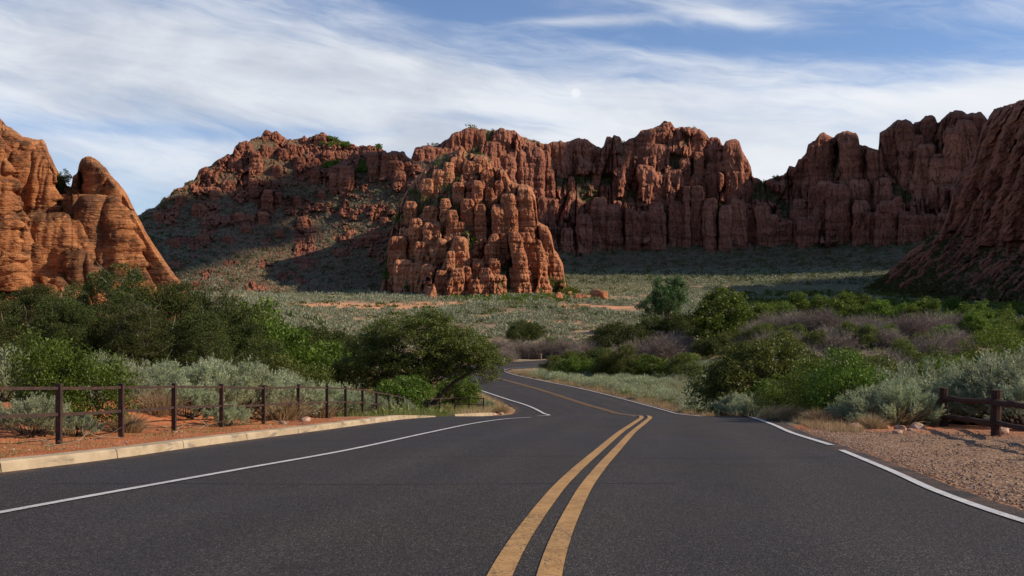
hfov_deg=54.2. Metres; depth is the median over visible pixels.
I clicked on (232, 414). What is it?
sagebrush
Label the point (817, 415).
grass tussock
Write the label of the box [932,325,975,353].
bare thicket
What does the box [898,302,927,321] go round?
broadleaf tree
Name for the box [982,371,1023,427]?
sagebrush
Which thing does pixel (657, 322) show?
dark bush
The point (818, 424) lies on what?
dry grass
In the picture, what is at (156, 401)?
grass tussock
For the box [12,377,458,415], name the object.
undergrowth
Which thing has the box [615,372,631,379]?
sagebrush clump
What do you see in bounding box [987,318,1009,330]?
green shrub
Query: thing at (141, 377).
sagebrush
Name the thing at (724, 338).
shrub oak
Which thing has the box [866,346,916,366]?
bare thicket
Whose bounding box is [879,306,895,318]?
broadleaf tree
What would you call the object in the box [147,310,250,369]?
oak tree
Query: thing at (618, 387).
sagebrush clump
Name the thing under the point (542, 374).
sagebrush clump
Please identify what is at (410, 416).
kerb stone
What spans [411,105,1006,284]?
cliff wall
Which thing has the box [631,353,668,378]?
green shrub
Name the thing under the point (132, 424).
grass tussock
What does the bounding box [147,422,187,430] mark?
dead branch
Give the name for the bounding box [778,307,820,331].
bare thicket
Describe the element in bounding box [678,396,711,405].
sagebrush clump
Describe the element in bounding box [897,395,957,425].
grass tussock
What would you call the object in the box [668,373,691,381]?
sagebrush clump
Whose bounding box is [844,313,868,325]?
bare thicket
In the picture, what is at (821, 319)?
bare thicket
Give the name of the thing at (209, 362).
sagebrush
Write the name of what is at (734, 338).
shrub oak
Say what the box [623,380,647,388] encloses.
sagebrush clump
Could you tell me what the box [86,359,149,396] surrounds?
sagebrush
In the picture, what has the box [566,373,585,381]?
sagebrush clump
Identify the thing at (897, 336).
bare thicket
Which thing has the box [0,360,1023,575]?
road
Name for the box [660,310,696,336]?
dark bush
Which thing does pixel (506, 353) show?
bare thicket
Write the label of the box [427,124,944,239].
slope scrub
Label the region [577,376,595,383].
sagebrush clump
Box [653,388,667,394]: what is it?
sagebrush clump
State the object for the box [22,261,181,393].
oak tree
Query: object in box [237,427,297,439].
kerb stone
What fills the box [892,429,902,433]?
stone
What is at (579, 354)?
dark bush
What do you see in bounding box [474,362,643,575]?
line
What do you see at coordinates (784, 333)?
shrub oak
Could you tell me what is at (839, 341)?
bare thicket
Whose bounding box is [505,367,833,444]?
edge line
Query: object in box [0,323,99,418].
green bush
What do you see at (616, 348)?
bare thicket
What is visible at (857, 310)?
broadleaf tree
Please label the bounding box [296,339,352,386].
green shrub
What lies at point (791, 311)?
bare thicket
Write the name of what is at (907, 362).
bare thicket
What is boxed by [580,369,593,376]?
sagebrush clump
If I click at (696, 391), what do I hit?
shrub oak
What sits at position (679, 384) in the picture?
sagebrush clump
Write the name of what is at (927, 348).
bare thicket
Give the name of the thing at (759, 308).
broadleaf tree
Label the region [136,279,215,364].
oak tree
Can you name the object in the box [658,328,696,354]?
bare thicket
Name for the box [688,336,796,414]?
shrub oak
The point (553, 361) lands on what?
shrub oak
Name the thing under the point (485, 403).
sagebrush
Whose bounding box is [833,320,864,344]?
shrub oak
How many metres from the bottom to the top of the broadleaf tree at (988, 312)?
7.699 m
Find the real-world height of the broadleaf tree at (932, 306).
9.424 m
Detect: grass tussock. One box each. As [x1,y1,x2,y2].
[99,408,155,433]
[126,384,192,416]
[239,394,317,420]
[300,400,344,417]
[485,403,516,412]
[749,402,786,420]
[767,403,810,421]
[794,407,847,422]
[850,410,895,428]
[866,398,935,425]
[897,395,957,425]
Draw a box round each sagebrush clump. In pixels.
[528,368,547,374]
[533,370,549,377]
[545,371,567,379]
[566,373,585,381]
[569,377,583,382]
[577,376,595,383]
[579,379,596,386]
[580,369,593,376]
[588,379,608,387]
[594,375,612,383]
[604,381,625,389]
[605,376,627,382]
[612,385,636,392]
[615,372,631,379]
[620,375,643,384]
[622,387,638,394]
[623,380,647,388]
[627,374,651,383]
[632,388,661,399]
[641,379,660,384]
[649,378,676,388]
[649,383,676,391]
[652,386,669,393]
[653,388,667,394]
[656,393,680,402]
[667,387,689,395]
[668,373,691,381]
[668,380,683,386]
[671,392,694,403]
[675,388,698,398]
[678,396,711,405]
[678,397,708,411]
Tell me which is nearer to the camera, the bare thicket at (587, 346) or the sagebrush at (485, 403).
the sagebrush at (485, 403)
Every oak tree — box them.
[0,282,60,383]
[0,291,26,359]
[3,292,115,360]
[21,289,103,331]
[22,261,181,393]
[65,294,172,391]
[101,300,175,392]
[110,287,157,310]
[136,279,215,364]
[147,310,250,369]
[176,286,290,365]
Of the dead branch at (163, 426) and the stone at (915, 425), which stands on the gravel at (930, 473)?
the stone at (915, 425)
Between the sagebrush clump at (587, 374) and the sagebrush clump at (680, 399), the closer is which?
the sagebrush clump at (680, 399)
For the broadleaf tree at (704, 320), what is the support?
on the ground at (988, 454)
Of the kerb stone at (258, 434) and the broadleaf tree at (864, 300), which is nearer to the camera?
the kerb stone at (258, 434)
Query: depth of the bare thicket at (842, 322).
160.58 m
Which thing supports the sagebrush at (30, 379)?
on the ground at (988, 454)
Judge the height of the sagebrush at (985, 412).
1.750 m
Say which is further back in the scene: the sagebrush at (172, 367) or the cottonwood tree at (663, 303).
the cottonwood tree at (663, 303)
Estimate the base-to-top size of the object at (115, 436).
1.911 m
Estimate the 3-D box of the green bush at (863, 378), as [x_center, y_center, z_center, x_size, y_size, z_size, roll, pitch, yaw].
[11.044,3.378,32.960,3.277,3.253,2.728,0,0,-22]
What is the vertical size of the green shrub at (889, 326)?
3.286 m
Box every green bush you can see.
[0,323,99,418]
[38,344,146,428]
[749,381,800,412]
[779,362,843,412]
[796,343,890,421]
[916,344,978,380]
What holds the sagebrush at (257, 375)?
on the ground at (988, 454)
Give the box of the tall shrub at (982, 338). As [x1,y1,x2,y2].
[945,321,1023,384]
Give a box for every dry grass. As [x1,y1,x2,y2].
[449,386,503,413]
[511,369,835,415]
[787,413,869,432]
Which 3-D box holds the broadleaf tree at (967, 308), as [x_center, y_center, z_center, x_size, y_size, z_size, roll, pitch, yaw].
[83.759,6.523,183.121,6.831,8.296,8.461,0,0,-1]
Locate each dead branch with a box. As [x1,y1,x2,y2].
[21,432,89,446]
[74,426,121,440]
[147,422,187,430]
[185,415,227,428]
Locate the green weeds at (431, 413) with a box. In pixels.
[332,399,484,416]
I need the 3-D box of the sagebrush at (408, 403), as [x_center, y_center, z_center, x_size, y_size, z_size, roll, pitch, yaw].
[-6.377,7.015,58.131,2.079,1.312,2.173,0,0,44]
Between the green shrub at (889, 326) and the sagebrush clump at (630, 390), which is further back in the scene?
the green shrub at (889, 326)
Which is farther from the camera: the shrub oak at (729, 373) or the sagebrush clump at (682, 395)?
the sagebrush clump at (682, 395)
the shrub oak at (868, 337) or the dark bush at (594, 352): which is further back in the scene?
the dark bush at (594, 352)
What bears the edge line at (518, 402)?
on the road
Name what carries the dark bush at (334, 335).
on the ground at (988, 454)
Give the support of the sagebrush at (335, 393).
on the ground at (988, 454)
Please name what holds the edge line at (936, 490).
on the road
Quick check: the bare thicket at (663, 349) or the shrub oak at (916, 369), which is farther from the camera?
the bare thicket at (663, 349)
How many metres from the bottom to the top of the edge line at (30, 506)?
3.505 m
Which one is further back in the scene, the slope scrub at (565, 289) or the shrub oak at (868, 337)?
the slope scrub at (565, 289)
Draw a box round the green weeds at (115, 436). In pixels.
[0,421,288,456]
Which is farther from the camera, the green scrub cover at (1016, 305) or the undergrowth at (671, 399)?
the green scrub cover at (1016, 305)
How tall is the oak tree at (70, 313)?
6.306 m
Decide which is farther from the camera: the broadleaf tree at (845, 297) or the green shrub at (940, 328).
the broadleaf tree at (845, 297)
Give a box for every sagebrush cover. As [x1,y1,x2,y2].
[190,282,976,305]
[195,299,1023,350]
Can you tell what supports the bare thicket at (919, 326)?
on the ground at (988, 454)
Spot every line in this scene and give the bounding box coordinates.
[0,417,526,512]
[445,378,548,415]
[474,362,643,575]
[474,363,651,575]
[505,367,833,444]
[840,450,1023,521]
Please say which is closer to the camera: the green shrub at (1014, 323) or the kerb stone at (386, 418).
the kerb stone at (386, 418)
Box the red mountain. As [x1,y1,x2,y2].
[138,130,434,292]
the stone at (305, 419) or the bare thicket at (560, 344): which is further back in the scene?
the bare thicket at (560, 344)
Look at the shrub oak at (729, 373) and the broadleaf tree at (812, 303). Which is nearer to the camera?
the shrub oak at (729, 373)
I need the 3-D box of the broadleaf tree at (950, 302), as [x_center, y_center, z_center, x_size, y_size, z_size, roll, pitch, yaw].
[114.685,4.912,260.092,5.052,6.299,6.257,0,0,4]
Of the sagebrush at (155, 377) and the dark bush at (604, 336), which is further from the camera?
the dark bush at (604, 336)
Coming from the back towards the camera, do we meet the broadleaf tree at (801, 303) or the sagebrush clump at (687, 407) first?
the broadleaf tree at (801, 303)
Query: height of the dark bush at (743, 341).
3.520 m
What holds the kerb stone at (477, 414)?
on the ground at (988, 454)
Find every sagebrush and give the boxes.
[0,343,46,401]
[0,391,71,437]
[8,352,88,396]
[45,409,103,436]
[79,349,157,401]
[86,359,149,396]
[106,360,187,399]
[143,359,193,394]
[154,377,229,421]
[156,358,256,413]
[174,354,284,418]
[185,355,234,402]
[197,401,253,426]
[225,371,325,418]
[255,372,335,414]
[256,367,305,400]
[303,380,354,414]
[311,383,372,415]
[351,392,394,414]
[367,396,409,411]
[392,400,416,409]
[476,399,496,407]
[709,392,762,416]
[727,393,775,416]
[825,381,924,423]
[845,410,872,422]
[850,373,937,407]
[852,356,962,412]
[860,377,949,424]
[903,346,1022,424]
[909,374,971,423]
[918,369,987,422]
[927,342,1023,424]
[935,384,990,424]
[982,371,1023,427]
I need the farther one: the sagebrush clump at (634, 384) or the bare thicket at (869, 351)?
the bare thicket at (869, 351)
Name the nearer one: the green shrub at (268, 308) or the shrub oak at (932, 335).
the green shrub at (268, 308)
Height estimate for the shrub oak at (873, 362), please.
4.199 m
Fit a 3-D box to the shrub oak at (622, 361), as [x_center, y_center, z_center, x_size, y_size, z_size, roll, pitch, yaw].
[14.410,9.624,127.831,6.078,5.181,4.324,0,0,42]
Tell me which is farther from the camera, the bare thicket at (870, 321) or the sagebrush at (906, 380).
the bare thicket at (870, 321)
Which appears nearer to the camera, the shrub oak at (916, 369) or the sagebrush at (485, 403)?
the shrub oak at (916, 369)
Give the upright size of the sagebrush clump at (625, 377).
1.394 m
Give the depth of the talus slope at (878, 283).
476.68 m
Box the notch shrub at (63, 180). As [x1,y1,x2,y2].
[56,168,71,192]
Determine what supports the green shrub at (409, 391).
on the ground at (988, 454)
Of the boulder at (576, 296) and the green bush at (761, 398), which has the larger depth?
the boulder at (576, 296)
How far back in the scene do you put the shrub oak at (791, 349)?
63.35 m
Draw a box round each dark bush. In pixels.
[291,325,325,346]
[307,325,356,356]
[335,336,382,372]
[504,319,547,342]
[559,351,596,364]
[580,327,645,346]
[581,347,604,357]
[590,320,657,351]
[634,314,669,333]
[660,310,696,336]
[688,337,724,357]
[715,341,765,360]
[721,339,750,348]
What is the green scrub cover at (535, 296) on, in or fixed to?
on the ground at (988, 454)
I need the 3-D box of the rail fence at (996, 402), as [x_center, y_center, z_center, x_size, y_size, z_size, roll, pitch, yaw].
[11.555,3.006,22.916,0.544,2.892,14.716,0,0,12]
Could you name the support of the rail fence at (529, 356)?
on the ground at (988, 454)
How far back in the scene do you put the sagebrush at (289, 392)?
35.48 m
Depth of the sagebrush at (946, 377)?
33.60 m
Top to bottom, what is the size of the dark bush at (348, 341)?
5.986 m
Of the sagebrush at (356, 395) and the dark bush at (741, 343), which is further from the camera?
the dark bush at (741, 343)
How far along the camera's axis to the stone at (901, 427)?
27.12 m
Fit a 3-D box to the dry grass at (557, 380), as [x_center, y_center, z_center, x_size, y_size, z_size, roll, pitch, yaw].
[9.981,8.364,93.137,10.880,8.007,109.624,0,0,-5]
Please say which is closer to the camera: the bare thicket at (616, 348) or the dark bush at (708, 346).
the dark bush at (708, 346)
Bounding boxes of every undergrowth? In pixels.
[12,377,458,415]
[591,333,1008,413]
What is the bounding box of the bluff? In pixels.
[882,99,1023,302]
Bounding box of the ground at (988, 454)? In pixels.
[0,285,1023,510]
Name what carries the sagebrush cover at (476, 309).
on the ground at (988, 454)
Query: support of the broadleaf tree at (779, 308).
on the ground at (988, 454)
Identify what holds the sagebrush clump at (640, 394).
on the ground at (988, 454)
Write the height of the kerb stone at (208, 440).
0.557 m
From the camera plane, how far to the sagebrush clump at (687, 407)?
80.80 m
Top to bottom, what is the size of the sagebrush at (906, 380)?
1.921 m
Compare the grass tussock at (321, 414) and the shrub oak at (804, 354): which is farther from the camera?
the shrub oak at (804, 354)
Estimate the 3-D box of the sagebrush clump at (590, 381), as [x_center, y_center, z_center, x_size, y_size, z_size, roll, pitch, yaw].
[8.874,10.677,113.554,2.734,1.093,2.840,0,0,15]
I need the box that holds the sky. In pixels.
[0,0,1023,214]
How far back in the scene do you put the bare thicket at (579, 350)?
169.63 m
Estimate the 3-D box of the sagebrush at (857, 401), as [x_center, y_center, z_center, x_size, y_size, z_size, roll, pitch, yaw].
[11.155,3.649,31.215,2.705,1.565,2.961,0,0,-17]
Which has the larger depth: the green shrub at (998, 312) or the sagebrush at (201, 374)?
the green shrub at (998, 312)
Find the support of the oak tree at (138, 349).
on the ground at (988, 454)
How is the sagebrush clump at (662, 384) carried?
on the ground at (988, 454)
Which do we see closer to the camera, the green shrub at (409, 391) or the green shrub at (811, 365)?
the green shrub at (811, 365)
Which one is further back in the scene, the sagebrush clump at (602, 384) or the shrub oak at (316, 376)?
the sagebrush clump at (602, 384)
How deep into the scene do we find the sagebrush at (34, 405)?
21.32 m
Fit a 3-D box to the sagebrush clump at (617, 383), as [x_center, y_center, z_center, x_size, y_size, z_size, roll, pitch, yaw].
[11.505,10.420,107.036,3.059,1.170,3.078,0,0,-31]
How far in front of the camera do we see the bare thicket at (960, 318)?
167.16 m
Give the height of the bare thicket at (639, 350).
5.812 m
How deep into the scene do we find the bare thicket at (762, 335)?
130.32 m
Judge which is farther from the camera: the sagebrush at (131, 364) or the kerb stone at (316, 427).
the sagebrush at (131, 364)
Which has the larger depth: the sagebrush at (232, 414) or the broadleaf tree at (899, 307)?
the broadleaf tree at (899, 307)
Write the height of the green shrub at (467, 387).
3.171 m
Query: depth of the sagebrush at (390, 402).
50.00 m
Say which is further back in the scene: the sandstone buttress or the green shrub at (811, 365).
the sandstone buttress
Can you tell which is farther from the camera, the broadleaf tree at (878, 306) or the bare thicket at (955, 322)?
the broadleaf tree at (878, 306)
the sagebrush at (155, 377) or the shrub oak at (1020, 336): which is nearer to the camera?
the sagebrush at (155, 377)
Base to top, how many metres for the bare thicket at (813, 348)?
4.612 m
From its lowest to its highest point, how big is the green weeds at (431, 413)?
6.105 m
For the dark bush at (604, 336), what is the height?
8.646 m
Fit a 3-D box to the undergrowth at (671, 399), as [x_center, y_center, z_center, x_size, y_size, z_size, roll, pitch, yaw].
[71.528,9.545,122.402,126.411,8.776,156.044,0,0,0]
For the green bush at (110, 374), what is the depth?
23.83 m
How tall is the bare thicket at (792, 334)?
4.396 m
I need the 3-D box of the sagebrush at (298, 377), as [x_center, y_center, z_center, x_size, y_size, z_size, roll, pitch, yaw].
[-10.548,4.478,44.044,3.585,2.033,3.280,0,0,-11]
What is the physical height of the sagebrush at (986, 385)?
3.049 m
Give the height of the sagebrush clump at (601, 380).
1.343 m
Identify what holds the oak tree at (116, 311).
on the ground at (988, 454)
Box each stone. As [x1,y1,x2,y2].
[0,449,116,471]
[101,440,183,457]
[172,433,246,448]
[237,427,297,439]
[291,422,341,432]
[300,417,310,421]
[336,418,374,426]
[370,415,399,422]
[399,415,435,419]
[450,413,492,415]
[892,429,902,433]
[893,425,906,429]
[910,422,925,428]
[1001,427,1008,434]
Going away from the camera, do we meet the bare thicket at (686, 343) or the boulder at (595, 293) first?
the bare thicket at (686, 343)
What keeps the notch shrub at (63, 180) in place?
on the outcrop
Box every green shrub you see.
[220,296,290,371]
[229,317,344,373]
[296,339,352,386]
[368,374,440,409]
[433,374,482,405]
[549,355,596,375]
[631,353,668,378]
[744,373,789,404]
[758,323,794,333]
[775,357,857,408]
[876,323,899,333]
[929,323,960,339]
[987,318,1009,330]
[989,314,1023,330]
[991,308,1015,319]
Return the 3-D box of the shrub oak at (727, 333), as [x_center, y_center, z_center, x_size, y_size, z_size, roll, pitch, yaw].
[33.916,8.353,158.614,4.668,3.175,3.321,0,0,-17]
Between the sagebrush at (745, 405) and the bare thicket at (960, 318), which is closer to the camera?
the sagebrush at (745, 405)
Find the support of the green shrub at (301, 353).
on the ground at (988, 454)
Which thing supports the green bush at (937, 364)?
on the ground at (988, 454)
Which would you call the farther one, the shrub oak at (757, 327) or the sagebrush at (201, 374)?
the shrub oak at (757, 327)
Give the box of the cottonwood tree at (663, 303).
[634,273,689,318]
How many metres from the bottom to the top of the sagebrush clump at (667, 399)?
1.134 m
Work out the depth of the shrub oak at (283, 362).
55.59 m
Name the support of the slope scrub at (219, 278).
on the red mountain
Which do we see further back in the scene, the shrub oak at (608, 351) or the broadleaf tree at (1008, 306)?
the broadleaf tree at (1008, 306)
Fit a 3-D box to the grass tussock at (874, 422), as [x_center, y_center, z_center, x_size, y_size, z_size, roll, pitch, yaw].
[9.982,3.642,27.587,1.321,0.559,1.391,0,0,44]
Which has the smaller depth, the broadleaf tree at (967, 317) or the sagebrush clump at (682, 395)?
the sagebrush clump at (682, 395)
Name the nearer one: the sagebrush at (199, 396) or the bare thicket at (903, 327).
the sagebrush at (199, 396)
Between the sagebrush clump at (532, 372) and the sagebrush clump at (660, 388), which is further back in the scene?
the sagebrush clump at (532, 372)
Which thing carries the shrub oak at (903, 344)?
on the ground at (988, 454)
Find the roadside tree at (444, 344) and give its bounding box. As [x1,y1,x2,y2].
[327,305,511,406]
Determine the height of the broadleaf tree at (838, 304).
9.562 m
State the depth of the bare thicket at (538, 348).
196.79 m
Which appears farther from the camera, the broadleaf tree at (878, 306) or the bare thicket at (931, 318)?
the broadleaf tree at (878, 306)
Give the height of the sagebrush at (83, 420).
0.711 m
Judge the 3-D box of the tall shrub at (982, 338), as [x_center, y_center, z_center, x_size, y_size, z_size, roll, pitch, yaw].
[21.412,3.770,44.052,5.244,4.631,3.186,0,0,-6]
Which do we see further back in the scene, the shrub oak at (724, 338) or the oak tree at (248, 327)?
the shrub oak at (724, 338)
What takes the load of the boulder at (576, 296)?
on the ground at (988, 454)
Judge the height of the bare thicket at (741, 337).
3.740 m
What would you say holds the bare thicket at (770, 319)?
on the ground at (988, 454)
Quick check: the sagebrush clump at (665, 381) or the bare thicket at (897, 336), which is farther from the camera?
the bare thicket at (897, 336)
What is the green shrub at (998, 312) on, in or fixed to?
on the ground at (988, 454)
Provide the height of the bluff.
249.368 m
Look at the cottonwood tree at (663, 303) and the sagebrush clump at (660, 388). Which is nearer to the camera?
the sagebrush clump at (660, 388)
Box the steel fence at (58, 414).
[0,383,483,443]
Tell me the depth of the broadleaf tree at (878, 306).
183.37 m
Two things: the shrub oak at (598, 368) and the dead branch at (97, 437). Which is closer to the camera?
the dead branch at (97, 437)
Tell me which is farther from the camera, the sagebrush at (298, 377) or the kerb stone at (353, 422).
the sagebrush at (298, 377)
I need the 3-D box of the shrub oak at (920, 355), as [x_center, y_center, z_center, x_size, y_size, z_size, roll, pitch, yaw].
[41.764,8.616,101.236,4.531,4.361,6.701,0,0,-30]
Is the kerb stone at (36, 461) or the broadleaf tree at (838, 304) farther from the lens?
the broadleaf tree at (838, 304)
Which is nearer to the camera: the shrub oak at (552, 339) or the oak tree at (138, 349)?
the oak tree at (138, 349)
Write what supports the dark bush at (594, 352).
on the ground at (988, 454)
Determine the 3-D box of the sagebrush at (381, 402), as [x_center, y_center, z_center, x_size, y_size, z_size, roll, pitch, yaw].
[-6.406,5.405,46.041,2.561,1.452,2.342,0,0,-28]
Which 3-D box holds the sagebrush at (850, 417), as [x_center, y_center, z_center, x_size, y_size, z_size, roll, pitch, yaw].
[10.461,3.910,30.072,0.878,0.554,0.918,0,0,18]
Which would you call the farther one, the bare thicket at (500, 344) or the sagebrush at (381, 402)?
the bare thicket at (500, 344)
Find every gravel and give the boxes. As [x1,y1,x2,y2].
[1,417,357,456]
[800,428,1023,507]
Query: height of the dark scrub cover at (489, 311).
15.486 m
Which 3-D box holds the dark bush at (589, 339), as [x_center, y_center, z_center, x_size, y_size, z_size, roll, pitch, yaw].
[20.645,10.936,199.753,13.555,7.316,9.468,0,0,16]
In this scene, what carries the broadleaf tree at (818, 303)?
on the ground at (988, 454)
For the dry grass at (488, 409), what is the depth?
79.25 m
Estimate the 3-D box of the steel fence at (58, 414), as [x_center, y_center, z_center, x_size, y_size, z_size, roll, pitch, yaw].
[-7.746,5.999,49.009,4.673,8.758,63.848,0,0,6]
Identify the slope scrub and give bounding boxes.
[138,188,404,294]
[317,135,382,172]
[381,152,580,294]
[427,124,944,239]
[560,235,927,285]
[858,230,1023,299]
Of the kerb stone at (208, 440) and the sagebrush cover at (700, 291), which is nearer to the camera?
the kerb stone at (208, 440)
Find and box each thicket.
[490,336,513,350]
[497,347,520,362]
[498,338,537,358]
[524,338,557,358]
[543,334,580,356]
[558,346,586,354]
[564,335,605,352]
[606,341,636,360]
[615,334,653,358]
[637,330,688,360]
[655,330,668,339]
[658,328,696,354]
[730,334,749,343]
[735,320,771,332]
[744,328,785,345]
[752,310,788,330]
[769,328,806,343]
[771,305,803,326]
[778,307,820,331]
[793,332,822,352]
[800,305,846,331]
[805,343,836,363]
[812,324,843,340]
[813,326,866,357]
[828,315,859,330]
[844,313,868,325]
[851,321,896,348]
[855,313,901,333]
[856,341,906,367]
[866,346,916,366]
[876,326,907,348]
[882,311,917,338]
[891,311,937,338]
[895,354,921,372]
[906,330,957,362]
[912,310,954,333]
[931,309,971,334]
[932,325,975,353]
[940,310,981,333]
[944,327,980,350]
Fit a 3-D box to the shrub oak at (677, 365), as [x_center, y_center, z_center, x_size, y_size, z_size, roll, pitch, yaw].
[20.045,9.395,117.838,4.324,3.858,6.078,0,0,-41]
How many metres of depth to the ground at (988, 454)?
22.33 m
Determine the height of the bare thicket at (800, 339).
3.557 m
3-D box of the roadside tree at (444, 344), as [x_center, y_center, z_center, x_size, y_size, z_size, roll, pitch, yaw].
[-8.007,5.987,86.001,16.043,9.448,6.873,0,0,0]
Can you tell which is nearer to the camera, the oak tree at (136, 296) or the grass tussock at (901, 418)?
the grass tussock at (901, 418)
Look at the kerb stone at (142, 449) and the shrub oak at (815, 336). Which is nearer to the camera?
the kerb stone at (142, 449)
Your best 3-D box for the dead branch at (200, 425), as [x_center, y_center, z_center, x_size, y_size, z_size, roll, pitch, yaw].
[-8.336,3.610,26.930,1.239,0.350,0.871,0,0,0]
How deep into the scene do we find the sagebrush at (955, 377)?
32.29 m
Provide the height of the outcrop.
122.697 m
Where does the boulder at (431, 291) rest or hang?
on the ground at (988, 454)
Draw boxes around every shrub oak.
[256,352,312,399]
[294,362,342,397]
[537,354,567,370]
[543,336,556,346]
[558,350,582,369]
[589,353,619,375]
[591,348,613,364]
[606,343,640,375]
[660,351,703,380]
[681,359,737,415]
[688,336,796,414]
[716,331,731,342]
[716,333,731,345]
[728,329,748,344]
[736,333,828,393]
[739,322,774,340]
[766,322,811,342]
[774,329,800,349]
[776,343,820,368]
[798,329,836,353]
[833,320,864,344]
[846,352,902,378]
[852,323,880,348]
[884,338,917,361]
[894,360,935,376]
[895,352,947,374]
[906,331,941,347]
[913,334,946,352]
[1004,330,1023,351]
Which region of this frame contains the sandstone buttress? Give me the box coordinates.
[379,145,581,296]
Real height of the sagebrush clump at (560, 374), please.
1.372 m
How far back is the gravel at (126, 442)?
22.99 m
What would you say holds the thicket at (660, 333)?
on the ground at (988, 454)
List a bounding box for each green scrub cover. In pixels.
[451,292,597,301]
[726,289,1023,329]
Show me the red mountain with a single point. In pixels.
(244, 162)
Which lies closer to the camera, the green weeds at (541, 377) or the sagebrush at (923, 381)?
the sagebrush at (923, 381)
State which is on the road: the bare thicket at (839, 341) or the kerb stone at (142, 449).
the kerb stone at (142, 449)
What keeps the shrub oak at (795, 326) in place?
on the ground at (988, 454)
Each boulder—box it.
[425,283,436,297]
[555,292,562,297]
[573,294,581,298]
[590,289,607,299]
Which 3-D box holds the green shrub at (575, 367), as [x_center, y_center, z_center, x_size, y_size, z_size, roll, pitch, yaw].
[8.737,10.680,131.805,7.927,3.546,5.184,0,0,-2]
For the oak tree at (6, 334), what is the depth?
55.74 m
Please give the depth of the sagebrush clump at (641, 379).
112.01 m
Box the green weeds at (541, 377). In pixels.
[517,370,811,413]
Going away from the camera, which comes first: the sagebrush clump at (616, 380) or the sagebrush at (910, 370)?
the sagebrush at (910, 370)
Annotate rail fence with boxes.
[494,353,541,359]
[939,387,1023,436]
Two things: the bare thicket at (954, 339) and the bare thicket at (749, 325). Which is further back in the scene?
the bare thicket at (749, 325)
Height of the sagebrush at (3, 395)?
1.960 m
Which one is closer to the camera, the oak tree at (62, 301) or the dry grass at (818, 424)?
the dry grass at (818, 424)
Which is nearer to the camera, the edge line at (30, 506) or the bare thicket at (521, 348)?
the edge line at (30, 506)
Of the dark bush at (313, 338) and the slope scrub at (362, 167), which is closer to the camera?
the dark bush at (313, 338)
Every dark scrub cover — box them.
[259,285,978,337]
[491,298,558,305]
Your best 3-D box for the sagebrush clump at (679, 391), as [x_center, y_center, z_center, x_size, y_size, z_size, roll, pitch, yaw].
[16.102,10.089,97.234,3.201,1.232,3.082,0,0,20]
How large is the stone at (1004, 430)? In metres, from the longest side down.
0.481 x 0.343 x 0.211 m
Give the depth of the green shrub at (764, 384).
48.50 m
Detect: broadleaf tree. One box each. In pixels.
[684,284,755,341]
[743,301,776,328]
[773,301,800,319]
[787,290,809,316]
[802,296,836,314]
[809,294,828,304]
[817,296,847,320]
[833,290,861,313]
[839,303,869,322]
[851,293,880,315]
[861,296,898,324]
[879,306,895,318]
[890,301,910,318]
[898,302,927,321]
[915,296,941,321]
[943,296,962,311]
[949,302,992,331]
[956,312,992,335]
[974,299,995,320]
[998,303,1017,316]
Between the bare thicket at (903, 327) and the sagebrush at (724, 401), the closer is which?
the sagebrush at (724, 401)
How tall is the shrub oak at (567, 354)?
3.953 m
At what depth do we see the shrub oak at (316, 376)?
65.75 m
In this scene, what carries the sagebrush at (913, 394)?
on the ground at (988, 454)
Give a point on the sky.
(157, 92)
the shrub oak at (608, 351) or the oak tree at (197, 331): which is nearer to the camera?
the oak tree at (197, 331)
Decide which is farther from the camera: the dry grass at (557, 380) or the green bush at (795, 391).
the dry grass at (557, 380)
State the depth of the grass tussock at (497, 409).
79.84 m
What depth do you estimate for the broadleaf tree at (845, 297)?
225.15 m
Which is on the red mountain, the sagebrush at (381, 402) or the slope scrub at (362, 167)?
the slope scrub at (362, 167)
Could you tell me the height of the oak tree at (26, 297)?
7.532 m
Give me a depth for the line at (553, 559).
8.80 m
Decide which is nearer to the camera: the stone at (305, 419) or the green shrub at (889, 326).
the stone at (305, 419)
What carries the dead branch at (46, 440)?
on the ground at (988, 454)
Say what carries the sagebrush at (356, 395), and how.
on the ground at (988, 454)
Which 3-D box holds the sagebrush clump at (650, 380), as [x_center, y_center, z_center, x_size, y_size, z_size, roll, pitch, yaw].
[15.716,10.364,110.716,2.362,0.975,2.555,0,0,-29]
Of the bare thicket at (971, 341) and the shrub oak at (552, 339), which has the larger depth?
the shrub oak at (552, 339)
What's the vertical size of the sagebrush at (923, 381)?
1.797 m
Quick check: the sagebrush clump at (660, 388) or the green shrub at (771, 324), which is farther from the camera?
the green shrub at (771, 324)
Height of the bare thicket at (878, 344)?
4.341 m
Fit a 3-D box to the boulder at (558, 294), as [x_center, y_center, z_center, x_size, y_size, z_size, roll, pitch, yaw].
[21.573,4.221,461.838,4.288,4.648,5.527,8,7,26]
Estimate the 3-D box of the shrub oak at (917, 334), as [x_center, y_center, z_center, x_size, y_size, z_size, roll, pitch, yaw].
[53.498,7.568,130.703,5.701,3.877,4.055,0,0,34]

